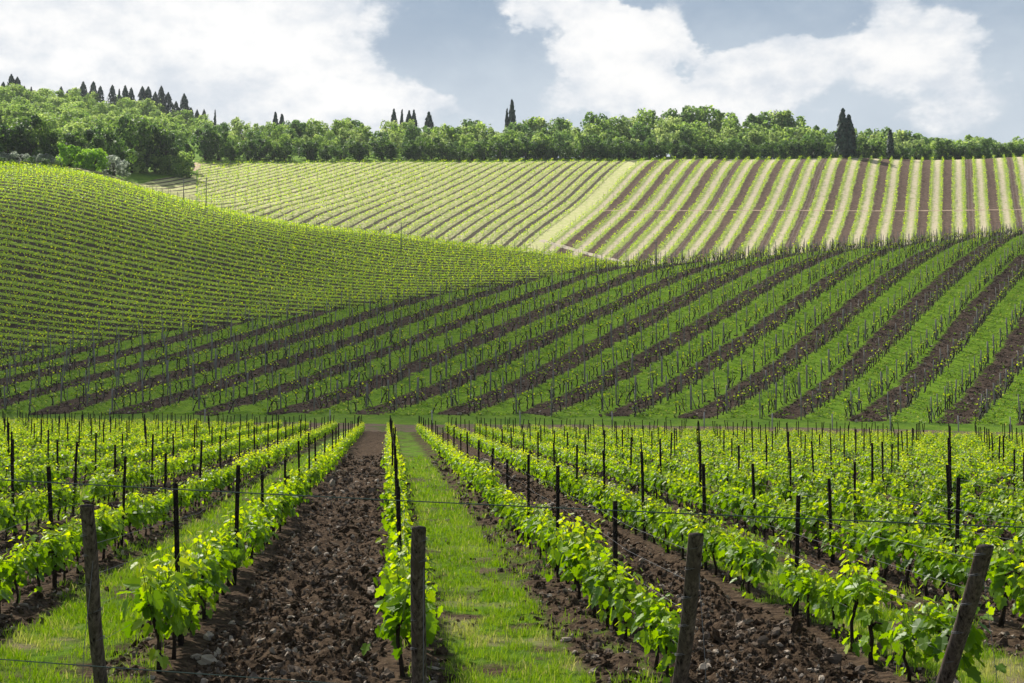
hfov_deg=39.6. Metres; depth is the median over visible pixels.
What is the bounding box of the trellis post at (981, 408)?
[980,394,984,418]
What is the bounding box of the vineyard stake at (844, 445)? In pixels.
[843,434,844,460]
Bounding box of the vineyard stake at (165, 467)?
[164,453,166,522]
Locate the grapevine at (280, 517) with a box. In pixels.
[269,491,285,535]
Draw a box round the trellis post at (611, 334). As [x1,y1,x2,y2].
[610,325,611,346]
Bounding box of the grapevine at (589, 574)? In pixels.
[571,538,623,617]
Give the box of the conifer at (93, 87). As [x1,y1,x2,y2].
[87,81,96,106]
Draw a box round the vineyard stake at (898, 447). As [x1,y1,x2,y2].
[897,433,898,465]
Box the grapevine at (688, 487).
[683,471,707,512]
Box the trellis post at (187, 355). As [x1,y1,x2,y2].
[187,345,188,366]
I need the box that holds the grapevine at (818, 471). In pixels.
[813,469,831,492]
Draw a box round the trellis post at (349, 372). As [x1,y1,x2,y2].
[349,363,350,382]
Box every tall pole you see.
[399,222,402,252]
[655,240,656,277]
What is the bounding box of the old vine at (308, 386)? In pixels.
[306,373,312,399]
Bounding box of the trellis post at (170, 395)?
[169,383,175,405]
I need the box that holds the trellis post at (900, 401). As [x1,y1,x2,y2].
[900,387,901,412]
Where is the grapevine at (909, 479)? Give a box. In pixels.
[897,473,913,496]
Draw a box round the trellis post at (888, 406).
[887,392,891,419]
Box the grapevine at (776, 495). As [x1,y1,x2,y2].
[770,481,787,509]
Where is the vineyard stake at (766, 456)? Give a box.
[765,435,767,486]
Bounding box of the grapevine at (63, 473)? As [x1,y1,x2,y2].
[59,463,73,485]
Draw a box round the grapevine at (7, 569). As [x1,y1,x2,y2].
[0,555,20,613]
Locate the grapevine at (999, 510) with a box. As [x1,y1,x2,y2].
[990,495,1019,540]
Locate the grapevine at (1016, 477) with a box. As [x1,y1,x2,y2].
[1012,470,1022,485]
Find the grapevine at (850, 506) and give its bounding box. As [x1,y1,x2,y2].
[839,486,871,523]
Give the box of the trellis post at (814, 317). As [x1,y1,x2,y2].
[814,306,815,325]
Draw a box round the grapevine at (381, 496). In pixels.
[379,482,394,510]
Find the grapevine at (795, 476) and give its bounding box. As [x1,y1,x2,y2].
[791,464,808,489]
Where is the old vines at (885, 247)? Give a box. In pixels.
[0,224,1023,397]
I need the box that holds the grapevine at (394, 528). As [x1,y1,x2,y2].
[386,515,411,537]
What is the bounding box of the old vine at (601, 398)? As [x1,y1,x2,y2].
[598,389,605,412]
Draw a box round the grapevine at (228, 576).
[203,529,235,594]
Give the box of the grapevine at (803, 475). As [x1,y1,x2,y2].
[791,462,811,486]
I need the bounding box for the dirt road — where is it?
[539,239,635,265]
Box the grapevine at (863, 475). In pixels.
[859,464,875,485]
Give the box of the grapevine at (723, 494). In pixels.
[713,480,734,524]
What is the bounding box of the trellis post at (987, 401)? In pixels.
[986,389,987,412]
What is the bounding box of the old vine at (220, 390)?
[214,384,225,402]
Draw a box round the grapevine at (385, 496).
[377,484,399,510]
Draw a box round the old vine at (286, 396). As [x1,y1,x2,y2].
[281,391,289,406]
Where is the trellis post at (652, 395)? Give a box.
[652,380,653,407]
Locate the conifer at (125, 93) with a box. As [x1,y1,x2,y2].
[121,85,128,108]
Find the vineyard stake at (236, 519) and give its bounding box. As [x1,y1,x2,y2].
[232,465,239,584]
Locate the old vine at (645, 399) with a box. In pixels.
[642,391,649,411]
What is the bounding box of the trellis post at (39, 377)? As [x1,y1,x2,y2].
[38,368,39,385]
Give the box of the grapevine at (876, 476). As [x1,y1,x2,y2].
[869,472,881,487]
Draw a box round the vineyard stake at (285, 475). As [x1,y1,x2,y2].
[284,459,285,523]
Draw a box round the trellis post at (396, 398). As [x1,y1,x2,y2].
[395,385,401,410]
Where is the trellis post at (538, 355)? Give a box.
[538,346,539,366]
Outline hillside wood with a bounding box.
[0,83,443,177]
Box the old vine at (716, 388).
[711,379,718,396]
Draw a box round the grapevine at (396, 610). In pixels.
[360,562,438,676]
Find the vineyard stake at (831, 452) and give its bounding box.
[830,437,831,476]
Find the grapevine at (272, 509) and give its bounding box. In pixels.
[247,495,281,541]
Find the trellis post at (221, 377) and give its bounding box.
[220,366,221,388]
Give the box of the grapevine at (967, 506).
[960,489,989,533]
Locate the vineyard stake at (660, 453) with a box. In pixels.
[659,438,662,495]
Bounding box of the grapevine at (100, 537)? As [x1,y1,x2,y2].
[78,512,107,551]
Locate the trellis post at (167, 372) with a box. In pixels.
[166,360,168,382]
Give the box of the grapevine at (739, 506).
[727,487,755,531]
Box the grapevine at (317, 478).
[310,465,322,488]
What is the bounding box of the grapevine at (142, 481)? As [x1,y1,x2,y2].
[131,468,145,490]
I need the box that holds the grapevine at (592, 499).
[584,483,606,513]
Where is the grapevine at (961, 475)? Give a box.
[953,465,971,489]
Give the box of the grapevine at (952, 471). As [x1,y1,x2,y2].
[942,464,960,486]
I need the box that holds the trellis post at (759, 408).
[759,392,764,418]
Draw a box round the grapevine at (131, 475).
[119,466,139,492]
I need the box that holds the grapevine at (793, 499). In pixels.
[787,481,807,509]
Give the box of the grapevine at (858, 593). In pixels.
[828,546,889,653]
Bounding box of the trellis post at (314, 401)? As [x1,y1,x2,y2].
[313,389,319,410]
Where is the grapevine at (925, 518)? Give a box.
[912,501,945,545]
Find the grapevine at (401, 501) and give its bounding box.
[386,492,408,510]
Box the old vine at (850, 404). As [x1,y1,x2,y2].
[844,398,853,416]
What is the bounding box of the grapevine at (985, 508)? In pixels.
[974,501,1000,532]
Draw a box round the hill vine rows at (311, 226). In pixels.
[0,161,646,348]
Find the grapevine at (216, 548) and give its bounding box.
[164,529,241,610]
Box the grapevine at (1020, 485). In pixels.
[1010,478,1023,495]
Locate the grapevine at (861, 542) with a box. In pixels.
[853,517,881,575]
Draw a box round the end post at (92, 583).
[80,504,107,682]
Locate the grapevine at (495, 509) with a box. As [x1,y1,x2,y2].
[489,487,503,517]
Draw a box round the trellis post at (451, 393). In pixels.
[450,380,457,406]
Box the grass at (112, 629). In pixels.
[0,451,1023,682]
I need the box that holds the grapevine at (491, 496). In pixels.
[484,483,505,510]
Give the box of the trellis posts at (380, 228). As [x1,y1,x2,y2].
[0,152,1023,345]
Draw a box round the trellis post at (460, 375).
[459,364,461,386]
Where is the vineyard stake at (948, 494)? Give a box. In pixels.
[946,465,952,556]
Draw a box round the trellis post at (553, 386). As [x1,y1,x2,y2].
[552,370,553,397]
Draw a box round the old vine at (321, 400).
[317,393,324,408]
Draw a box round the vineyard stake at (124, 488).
[120,456,126,546]
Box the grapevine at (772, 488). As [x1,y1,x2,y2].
[765,482,776,504]
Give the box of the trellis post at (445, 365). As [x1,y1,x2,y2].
[445,355,446,376]
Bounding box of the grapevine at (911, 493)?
[900,485,923,514]
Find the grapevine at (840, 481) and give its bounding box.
[834,472,852,493]
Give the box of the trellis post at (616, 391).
[615,378,616,404]
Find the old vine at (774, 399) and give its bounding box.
[773,387,776,410]
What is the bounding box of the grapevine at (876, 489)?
[865,478,887,504]
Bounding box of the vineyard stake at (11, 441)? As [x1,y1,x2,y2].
[10,431,12,470]
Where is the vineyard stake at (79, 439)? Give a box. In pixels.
[78,421,79,464]
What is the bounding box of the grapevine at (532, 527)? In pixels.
[525,511,549,558]
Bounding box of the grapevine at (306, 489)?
[302,473,310,499]
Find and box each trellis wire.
[0,433,270,507]
[0,444,256,531]
[0,459,237,552]
[1,433,198,466]
[12,439,205,479]
[97,438,324,542]
[99,453,313,572]
[457,451,680,607]
[462,447,683,578]
[465,440,684,548]
[508,447,954,617]
[512,435,972,558]
[517,443,963,587]
[568,448,1018,565]
[575,436,1023,521]
[589,446,1023,542]
[632,449,1022,525]
[638,436,1019,489]
[657,446,1016,506]
[675,434,1017,474]
[675,447,1022,503]
[678,441,1020,488]
[737,435,1020,464]
[740,449,1023,489]
[745,443,1020,475]
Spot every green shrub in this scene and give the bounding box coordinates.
[56,143,82,167]
[70,149,87,168]
[80,148,110,171]
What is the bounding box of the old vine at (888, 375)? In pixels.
[887,368,894,388]
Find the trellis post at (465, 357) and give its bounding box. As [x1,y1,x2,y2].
[465,344,466,367]
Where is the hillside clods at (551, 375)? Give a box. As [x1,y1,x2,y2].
[0,233,1023,424]
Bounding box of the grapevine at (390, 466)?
[383,460,404,485]
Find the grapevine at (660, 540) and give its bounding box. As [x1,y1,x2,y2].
[651,511,672,547]
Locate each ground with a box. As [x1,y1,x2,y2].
[0,106,1023,441]
[0,165,625,352]
[0,234,1023,425]
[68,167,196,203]
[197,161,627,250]
[542,157,1023,264]
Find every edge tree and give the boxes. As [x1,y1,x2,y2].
[227,144,243,159]
[237,140,258,159]
[248,139,272,159]
[260,141,282,159]
[272,141,297,160]
[296,141,317,158]
[304,139,321,158]
[318,145,337,160]
[331,145,348,158]
[346,141,369,159]
[347,142,369,159]
[367,136,398,158]
[383,145,399,158]
[401,144,418,159]
[406,140,427,158]
[419,137,440,158]
[437,141,454,159]
[452,146,467,159]
[464,146,477,159]
[473,138,495,159]
[490,140,511,159]
[499,139,520,158]
[514,137,536,158]
[530,139,552,158]
[546,143,561,159]
[558,142,573,158]
[573,139,591,158]
[582,138,609,158]
[597,140,614,159]
[610,140,631,159]
[624,139,643,158]
[639,139,658,158]
[654,141,668,158]
[666,140,686,157]
[676,143,696,158]
[695,143,708,157]
[704,140,726,158]
[721,144,736,158]
[736,141,752,158]
[742,144,759,158]
[755,141,771,158]
[774,141,798,158]
[785,138,809,157]
[802,138,822,157]
[808,139,827,157]
[827,145,839,157]
[853,136,870,157]
[867,140,886,158]
[895,146,910,159]
[907,144,923,159]
[920,146,932,159]
[932,139,952,159]
[948,146,964,159]
[958,141,982,158]
[972,146,987,158]
[988,142,1006,157]
[1000,142,1019,157]
[1014,143,1023,156]
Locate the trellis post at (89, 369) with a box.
[88,357,89,383]
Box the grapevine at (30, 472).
[18,460,36,496]
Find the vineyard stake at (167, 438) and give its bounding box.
[166,427,167,458]
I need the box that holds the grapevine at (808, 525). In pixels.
[793,496,838,558]
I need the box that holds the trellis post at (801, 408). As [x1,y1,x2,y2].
[800,393,805,419]
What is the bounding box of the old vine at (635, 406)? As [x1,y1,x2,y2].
[633,394,638,416]
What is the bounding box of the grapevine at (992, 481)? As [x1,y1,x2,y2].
[979,469,999,493]
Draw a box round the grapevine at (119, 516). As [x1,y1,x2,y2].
[96,502,130,547]
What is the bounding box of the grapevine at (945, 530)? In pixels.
[927,510,967,552]
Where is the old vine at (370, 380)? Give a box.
[369,368,375,391]
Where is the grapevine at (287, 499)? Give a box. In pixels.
[266,478,298,532]
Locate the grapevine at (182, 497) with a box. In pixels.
[172,483,191,515]
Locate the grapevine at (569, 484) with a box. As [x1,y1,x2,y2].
[560,474,574,499]
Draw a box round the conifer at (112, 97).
[106,85,117,104]
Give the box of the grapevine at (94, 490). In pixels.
[83,469,110,508]
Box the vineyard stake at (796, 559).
[794,495,800,616]
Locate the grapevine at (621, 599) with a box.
[604,558,650,640]
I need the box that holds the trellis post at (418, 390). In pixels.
[417,377,418,403]
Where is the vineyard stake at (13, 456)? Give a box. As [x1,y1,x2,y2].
[12,439,14,494]
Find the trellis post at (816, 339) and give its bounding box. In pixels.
[816,331,817,351]
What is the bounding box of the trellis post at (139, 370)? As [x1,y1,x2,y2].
[139,358,140,379]
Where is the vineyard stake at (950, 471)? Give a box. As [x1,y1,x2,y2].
[948,451,952,523]
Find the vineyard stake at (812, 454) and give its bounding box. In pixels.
[811,441,814,479]
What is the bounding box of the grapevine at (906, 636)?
[878,598,934,681]
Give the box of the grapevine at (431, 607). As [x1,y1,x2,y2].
[400,578,442,641]
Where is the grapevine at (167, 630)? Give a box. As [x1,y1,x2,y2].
[154,566,202,659]
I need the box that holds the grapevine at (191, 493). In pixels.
[171,478,199,512]
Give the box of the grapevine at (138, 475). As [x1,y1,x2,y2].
[127,458,143,492]
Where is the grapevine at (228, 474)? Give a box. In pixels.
[221,465,235,490]
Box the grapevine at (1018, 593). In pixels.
[1004,562,1023,626]
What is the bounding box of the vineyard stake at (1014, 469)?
[1013,449,1015,492]
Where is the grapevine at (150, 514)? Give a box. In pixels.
[142,497,158,534]
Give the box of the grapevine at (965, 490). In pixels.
[960,481,976,502]
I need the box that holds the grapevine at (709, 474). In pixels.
[707,466,716,490]
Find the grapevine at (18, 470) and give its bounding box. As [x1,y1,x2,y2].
[4,465,30,494]
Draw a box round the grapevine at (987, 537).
[973,525,1006,564]
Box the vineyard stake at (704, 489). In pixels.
[701,464,707,569]
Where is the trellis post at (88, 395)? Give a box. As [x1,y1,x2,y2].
[87,379,93,405]
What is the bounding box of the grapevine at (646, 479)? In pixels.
[639,467,655,495]
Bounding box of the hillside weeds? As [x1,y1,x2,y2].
[0,236,1023,423]
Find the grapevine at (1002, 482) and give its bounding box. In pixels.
[996,477,1009,491]
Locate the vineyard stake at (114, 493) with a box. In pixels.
[113,445,115,497]
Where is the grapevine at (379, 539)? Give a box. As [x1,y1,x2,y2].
[375,535,394,560]
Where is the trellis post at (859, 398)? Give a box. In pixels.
[858,387,859,409]
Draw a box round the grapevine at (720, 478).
[715,462,726,488]
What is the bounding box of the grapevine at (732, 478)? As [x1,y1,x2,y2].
[727,468,748,491]
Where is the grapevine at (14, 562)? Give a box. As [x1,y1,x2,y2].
[0,543,42,603]
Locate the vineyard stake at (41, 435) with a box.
[40,419,41,455]
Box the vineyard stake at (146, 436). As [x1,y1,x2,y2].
[145,426,146,463]
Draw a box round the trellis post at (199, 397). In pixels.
[198,388,205,408]
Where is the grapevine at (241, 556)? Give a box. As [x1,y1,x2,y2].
[218,522,253,585]
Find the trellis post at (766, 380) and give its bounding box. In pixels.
[765,370,766,390]
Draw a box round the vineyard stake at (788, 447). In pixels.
[788,432,789,467]
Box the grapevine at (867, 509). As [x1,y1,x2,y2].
[863,489,890,534]
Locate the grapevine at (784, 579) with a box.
[777,550,812,616]
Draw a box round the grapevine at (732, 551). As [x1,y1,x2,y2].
[718,528,759,589]
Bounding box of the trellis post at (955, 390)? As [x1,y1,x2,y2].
[955,379,956,402]
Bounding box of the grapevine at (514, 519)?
[506,495,526,535]
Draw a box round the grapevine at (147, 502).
[124,491,154,538]
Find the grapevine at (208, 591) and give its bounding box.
[167,545,218,631]
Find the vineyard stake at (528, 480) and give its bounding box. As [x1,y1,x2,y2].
[527,455,529,542]
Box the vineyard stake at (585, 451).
[584,434,586,473]
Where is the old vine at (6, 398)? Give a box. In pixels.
[0,390,11,408]
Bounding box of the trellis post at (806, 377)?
[806,365,807,387]
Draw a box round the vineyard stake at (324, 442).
[324,433,325,452]
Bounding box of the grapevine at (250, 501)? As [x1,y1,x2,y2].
[244,496,278,544]
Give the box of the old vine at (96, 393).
[91,386,100,403]
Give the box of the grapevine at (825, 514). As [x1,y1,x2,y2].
[816,488,839,522]
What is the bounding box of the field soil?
[0,426,1023,682]
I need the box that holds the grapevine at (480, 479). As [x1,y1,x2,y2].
[475,465,499,502]
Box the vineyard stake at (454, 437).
[453,427,454,448]
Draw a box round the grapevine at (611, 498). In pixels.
[605,486,628,525]
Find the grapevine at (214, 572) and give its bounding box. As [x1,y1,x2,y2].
[190,534,229,619]
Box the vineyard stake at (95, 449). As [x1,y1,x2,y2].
[95,433,96,474]
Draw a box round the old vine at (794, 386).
[792,376,798,395]
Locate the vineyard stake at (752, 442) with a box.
[751,428,753,460]
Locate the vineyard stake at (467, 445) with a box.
[466,432,468,482]
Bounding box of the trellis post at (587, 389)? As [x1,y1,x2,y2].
[586,374,587,400]
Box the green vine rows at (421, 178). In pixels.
[195,157,629,248]
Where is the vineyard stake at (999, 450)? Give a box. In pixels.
[998,436,1000,473]
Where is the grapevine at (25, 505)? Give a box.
[18,487,39,530]
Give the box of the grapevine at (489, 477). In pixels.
[479,468,502,507]
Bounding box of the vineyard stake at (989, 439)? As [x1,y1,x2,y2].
[988,429,990,459]
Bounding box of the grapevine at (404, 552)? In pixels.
[383,540,426,582]
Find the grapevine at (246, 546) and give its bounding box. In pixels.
[226,521,251,568]
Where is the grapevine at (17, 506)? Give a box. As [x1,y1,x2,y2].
[1,488,33,535]
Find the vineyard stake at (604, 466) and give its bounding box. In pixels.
[602,450,606,518]
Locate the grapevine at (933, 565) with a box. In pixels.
[917,538,964,601]
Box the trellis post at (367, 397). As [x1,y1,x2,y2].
[365,383,372,406]
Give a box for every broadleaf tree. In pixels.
[0,121,37,161]
[0,124,7,151]
[7,113,58,165]
[38,128,86,165]
[59,129,111,170]
[84,124,138,176]
[103,115,158,172]
[122,121,170,172]
[150,131,185,171]
[172,143,194,170]
[187,125,220,159]
[206,130,232,159]
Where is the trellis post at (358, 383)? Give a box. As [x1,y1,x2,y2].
[357,372,359,396]
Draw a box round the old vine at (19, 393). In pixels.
[13,387,23,403]
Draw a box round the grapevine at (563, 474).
[560,467,573,497]
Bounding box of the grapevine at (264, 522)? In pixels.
[248,506,274,553]
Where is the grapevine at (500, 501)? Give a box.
[495,486,520,526]
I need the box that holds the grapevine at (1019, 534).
[995,509,1023,576]
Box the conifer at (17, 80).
[14,76,20,85]
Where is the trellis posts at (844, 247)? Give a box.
[1,220,1023,358]
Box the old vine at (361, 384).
[355,378,365,395]
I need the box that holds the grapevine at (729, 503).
[721,485,748,527]
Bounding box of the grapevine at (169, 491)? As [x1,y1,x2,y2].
[156,487,180,521]
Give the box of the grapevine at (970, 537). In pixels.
[959,517,983,562]
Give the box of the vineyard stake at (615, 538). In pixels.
[613,501,618,630]
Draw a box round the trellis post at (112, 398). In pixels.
[111,389,118,411]
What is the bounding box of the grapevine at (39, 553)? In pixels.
[9,529,63,594]
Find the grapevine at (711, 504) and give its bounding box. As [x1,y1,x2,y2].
[706,487,730,520]
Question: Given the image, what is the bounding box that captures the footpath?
[603,209,1022,210]
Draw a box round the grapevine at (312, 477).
[304,465,319,493]
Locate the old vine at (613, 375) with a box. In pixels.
[609,367,616,383]
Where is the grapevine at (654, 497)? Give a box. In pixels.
[648,469,663,498]
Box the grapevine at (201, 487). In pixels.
[187,474,206,506]
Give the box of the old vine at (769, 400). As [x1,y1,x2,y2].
[768,395,771,413]
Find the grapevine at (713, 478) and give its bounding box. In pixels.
[711,464,723,491]
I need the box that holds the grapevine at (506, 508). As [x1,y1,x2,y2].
[498,491,525,531]
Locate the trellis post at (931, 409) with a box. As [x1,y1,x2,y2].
[930,397,935,422]
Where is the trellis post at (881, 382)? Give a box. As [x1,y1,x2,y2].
[880,371,882,394]
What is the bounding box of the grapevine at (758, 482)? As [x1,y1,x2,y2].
[746,467,773,505]
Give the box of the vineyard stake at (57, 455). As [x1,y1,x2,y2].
[56,439,58,488]
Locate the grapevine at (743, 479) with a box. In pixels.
[732,468,751,494]
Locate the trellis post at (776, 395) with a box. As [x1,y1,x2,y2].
[775,382,776,409]
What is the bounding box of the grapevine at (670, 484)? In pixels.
[667,471,686,505]
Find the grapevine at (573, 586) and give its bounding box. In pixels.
[560,532,583,590]
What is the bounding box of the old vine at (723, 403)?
[718,397,726,414]
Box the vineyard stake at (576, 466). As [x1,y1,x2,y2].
[576,445,577,501]
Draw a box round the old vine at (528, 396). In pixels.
[521,391,531,408]
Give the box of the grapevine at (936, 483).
[928,474,954,499]
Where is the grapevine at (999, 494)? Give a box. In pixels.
[988,482,1012,515]
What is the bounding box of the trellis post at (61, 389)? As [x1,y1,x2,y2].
[60,377,62,401]
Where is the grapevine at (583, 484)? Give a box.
[575,472,594,505]
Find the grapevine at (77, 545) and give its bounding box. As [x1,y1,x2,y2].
[50,525,82,579]
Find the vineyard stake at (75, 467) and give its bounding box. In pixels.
[72,441,77,510]
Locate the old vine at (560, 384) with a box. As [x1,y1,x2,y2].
[555,378,562,393]
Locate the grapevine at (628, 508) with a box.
[623,494,640,530]
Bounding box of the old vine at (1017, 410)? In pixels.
[1014,403,1020,418]
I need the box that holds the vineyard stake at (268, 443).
[267,424,268,467]
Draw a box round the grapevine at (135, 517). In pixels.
[117,490,148,537]
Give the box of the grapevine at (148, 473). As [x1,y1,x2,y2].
[142,464,154,486]
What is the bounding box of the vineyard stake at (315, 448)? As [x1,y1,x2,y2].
[314,437,316,463]
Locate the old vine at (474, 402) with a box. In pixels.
[467,394,479,412]
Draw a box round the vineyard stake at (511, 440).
[510,427,511,467]
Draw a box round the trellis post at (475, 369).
[474,357,475,379]
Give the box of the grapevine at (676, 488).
[668,476,686,506]
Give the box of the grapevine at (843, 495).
[823,480,852,527]
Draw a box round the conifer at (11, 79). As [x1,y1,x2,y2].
[7,74,15,85]
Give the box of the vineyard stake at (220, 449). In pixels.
[219,435,221,493]
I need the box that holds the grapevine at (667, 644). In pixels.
[639,604,681,682]
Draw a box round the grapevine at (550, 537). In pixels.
[542,513,581,572]
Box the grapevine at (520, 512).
[513,497,546,544]
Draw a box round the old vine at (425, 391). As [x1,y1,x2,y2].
[419,383,428,400]
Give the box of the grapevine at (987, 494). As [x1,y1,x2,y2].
[981,483,998,514]
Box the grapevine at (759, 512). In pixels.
[750,491,778,538]
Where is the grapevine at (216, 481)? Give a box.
[202,466,226,499]
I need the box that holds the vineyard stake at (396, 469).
[394,459,397,499]
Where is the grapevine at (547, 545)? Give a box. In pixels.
[532,514,561,564]
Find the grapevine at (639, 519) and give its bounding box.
[635,503,656,531]
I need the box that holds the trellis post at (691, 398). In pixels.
[690,385,695,409]
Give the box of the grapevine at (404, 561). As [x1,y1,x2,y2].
[380,541,437,645]
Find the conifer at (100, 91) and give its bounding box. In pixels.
[95,86,104,102]
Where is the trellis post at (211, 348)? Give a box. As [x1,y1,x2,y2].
[211,339,212,359]
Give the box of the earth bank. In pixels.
[192,162,205,170]
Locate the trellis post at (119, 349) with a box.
[118,340,119,358]
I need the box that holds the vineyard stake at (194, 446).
[193,425,195,469]
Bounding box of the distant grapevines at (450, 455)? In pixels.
[0,416,1023,490]
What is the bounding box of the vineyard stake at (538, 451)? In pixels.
[537,432,538,481]
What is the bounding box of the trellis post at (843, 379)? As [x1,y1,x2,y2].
[843,368,844,390]
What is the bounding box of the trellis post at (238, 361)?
[237,351,239,371]
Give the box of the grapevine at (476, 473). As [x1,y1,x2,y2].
[471,471,481,495]
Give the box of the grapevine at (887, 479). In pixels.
[876,469,900,495]
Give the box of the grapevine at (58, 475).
[45,461,63,489]
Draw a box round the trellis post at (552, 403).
[551,386,556,416]
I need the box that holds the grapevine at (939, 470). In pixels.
[931,462,952,491]
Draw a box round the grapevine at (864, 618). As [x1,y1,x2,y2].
[852,585,896,664]
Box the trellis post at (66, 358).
[66,348,67,370]
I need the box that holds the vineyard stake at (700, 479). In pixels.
[699,449,701,512]
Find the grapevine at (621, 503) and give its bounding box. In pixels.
[611,491,630,528]
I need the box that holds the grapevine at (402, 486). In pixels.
[388,480,410,499]
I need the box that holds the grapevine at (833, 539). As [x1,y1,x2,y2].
[814,522,844,562]
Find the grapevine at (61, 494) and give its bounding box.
[52,478,72,520]
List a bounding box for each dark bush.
[0,157,7,164]
[23,157,34,165]
[40,158,50,166]
[53,160,62,167]
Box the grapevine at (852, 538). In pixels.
[835,510,873,566]
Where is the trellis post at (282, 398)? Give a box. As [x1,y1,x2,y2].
[279,386,286,408]
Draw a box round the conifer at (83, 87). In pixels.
[79,81,87,96]
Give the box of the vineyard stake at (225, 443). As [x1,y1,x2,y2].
[225,428,226,459]
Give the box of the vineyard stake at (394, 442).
[393,434,394,453]
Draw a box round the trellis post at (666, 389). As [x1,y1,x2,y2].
[665,376,667,400]
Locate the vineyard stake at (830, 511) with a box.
[827,478,833,563]
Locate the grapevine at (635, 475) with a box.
[634,465,649,490]
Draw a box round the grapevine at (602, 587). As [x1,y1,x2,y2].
[586,545,628,627]
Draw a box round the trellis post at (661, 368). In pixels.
[661,356,662,381]
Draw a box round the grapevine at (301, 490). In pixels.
[289,477,309,507]
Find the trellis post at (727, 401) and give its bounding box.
[726,385,730,413]
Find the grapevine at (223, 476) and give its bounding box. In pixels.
[213,468,231,493]
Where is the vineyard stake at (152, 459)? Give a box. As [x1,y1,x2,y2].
[150,434,153,486]
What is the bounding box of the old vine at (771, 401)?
[769,390,775,411]
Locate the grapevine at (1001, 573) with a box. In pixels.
[985,536,1023,626]
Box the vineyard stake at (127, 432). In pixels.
[126,420,127,447]
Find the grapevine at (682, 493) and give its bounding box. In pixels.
[677,482,690,510]
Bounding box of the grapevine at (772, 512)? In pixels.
[755,500,783,543]
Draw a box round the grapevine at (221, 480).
[215,469,224,495]
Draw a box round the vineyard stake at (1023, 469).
[1023,452,1023,501]
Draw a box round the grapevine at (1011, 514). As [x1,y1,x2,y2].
[1000,498,1023,542]
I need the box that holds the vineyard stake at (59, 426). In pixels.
[58,416,59,441]
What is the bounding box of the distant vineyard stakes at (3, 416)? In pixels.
[2,410,1002,441]
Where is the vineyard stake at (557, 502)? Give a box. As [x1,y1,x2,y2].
[556,466,559,577]
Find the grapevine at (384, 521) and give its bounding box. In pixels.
[381,505,394,536]
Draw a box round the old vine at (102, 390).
[99,383,108,400]
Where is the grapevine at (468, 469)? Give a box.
[465,460,484,491]
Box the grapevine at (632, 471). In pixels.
[625,463,640,491]
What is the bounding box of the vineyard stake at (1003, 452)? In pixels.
[1002,436,1004,479]
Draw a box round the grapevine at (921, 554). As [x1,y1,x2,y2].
[904,525,951,596]
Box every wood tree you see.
[200,123,211,141]
[217,122,230,135]
[227,117,244,135]
[227,134,238,144]
[233,121,250,140]
[243,123,264,141]
[245,129,262,144]
[258,125,268,144]
[261,121,278,142]
[270,124,287,141]
[279,133,292,145]
[283,128,297,149]
[285,123,302,146]
[287,120,310,141]
[290,137,305,153]
[300,134,310,142]
[302,118,325,145]
[311,134,323,143]
[314,123,329,138]
[322,130,334,144]
[326,140,337,152]
[328,118,354,139]
[329,137,340,145]
[330,136,343,144]
[331,123,342,138]
[336,117,354,138]
[338,127,356,144]
[345,139,356,155]
[346,117,364,138]
[352,123,370,143]
[355,127,375,145]
[355,133,366,144]
[368,136,380,152]
[371,130,389,146]
[379,119,397,136]
[388,122,410,153]
[389,132,407,153]
[390,132,402,150]
[401,119,415,135]
[402,125,420,144]
[414,136,423,143]
[415,125,427,153]
[423,126,439,135]
[427,133,444,149]
[430,123,460,152]
[442,126,465,151]
[447,141,459,154]
[456,125,474,137]
[458,134,474,153]
[460,119,485,140]
[463,121,490,141]
[464,141,479,157]
[478,127,495,155]
[486,133,506,155]
[496,133,508,140]
[502,122,534,140]
[504,130,524,143]
[510,137,522,158]
[517,116,543,136]
[517,134,528,156]
[522,116,552,134]
[532,132,555,157]
[534,127,553,137]
[542,129,560,155]
[547,117,573,156]
[550,118,569,133]
[550,133,564,151]
[554,133,577,155]
[561,129,576,157]
[564,140,574,154]
[569,123,593,141]
[574,131,585,157]
[580,111,608,137]
[585,134,600,154]
[590,118,613,138]
[597,116,628,140]
[598,131,615,143]
[603,128,619,138]
[604,137,615,153]
[612,135,626,157]
[616,114,637,140]
[624,126,640,157]
[627,122,655,147]
[636,108,658,137]
[646,129,659,154]
[654,117,673,157]
[656,132,670,157]
[660,108,682,128]
[662,116,682,157]
[666,122,686,154]
[670,130,686,149]
[674,105,708,130]
[677,120,702,138]
[677,126,699,155]
[686,105,722,155]
[691,122,710,157]
[691,132,713,157]
[698,127,715,141]
[709,130,719,139]
[711,119,728,136]
[716,112,743,131]
[717,117,742,137]
[720,127,737,140]
[723,136,740,157]
[725,138,738,157]
[734,121,764,155]
[735,132,760,158]
[743,113,768,130]
[743,128,763,150]
[750,134,769,158]
[754,124,766,138]
[755,110,792,130]
[763,124,783,158]
[766,109,797,130]
[768,127,796,139]
[768,129,791,157]
[768,131,780,158]
[770,111,806,134]
[770,141,777,158]
[778,136,788,157]
[791,125,811,157]
[792,126,810,156]
[800,131,820,157]
[802,129,824,157]
[812,125,830,135]
[821,134,834,157]
[824,142,833,157]
[854,128,866,143]
[856,132,865,142]
[864,128,878,138]
[866,126,892,142]
[867,132,885,158]
[871,134,894,158]
[884,129,913,158]
[894,142,901,154]
[897,130,919,144]
[900,140,911,147]
[909,138,927,159]
[917,137,935,159]
[928,140,937,159]
[930,137,948,159]
[946,138,960,148]
[954,134,978,145]
[964,137,983,144]
[976,137,996,158]
[1009,136,1023,142]
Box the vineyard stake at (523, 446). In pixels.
[522,432,524,473]
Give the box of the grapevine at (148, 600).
[116,549,195,673]
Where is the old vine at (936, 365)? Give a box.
[934,360,940,380]
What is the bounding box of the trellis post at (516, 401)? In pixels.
[515,389,521,412]
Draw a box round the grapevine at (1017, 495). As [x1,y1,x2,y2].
[1009,489,1023,513]

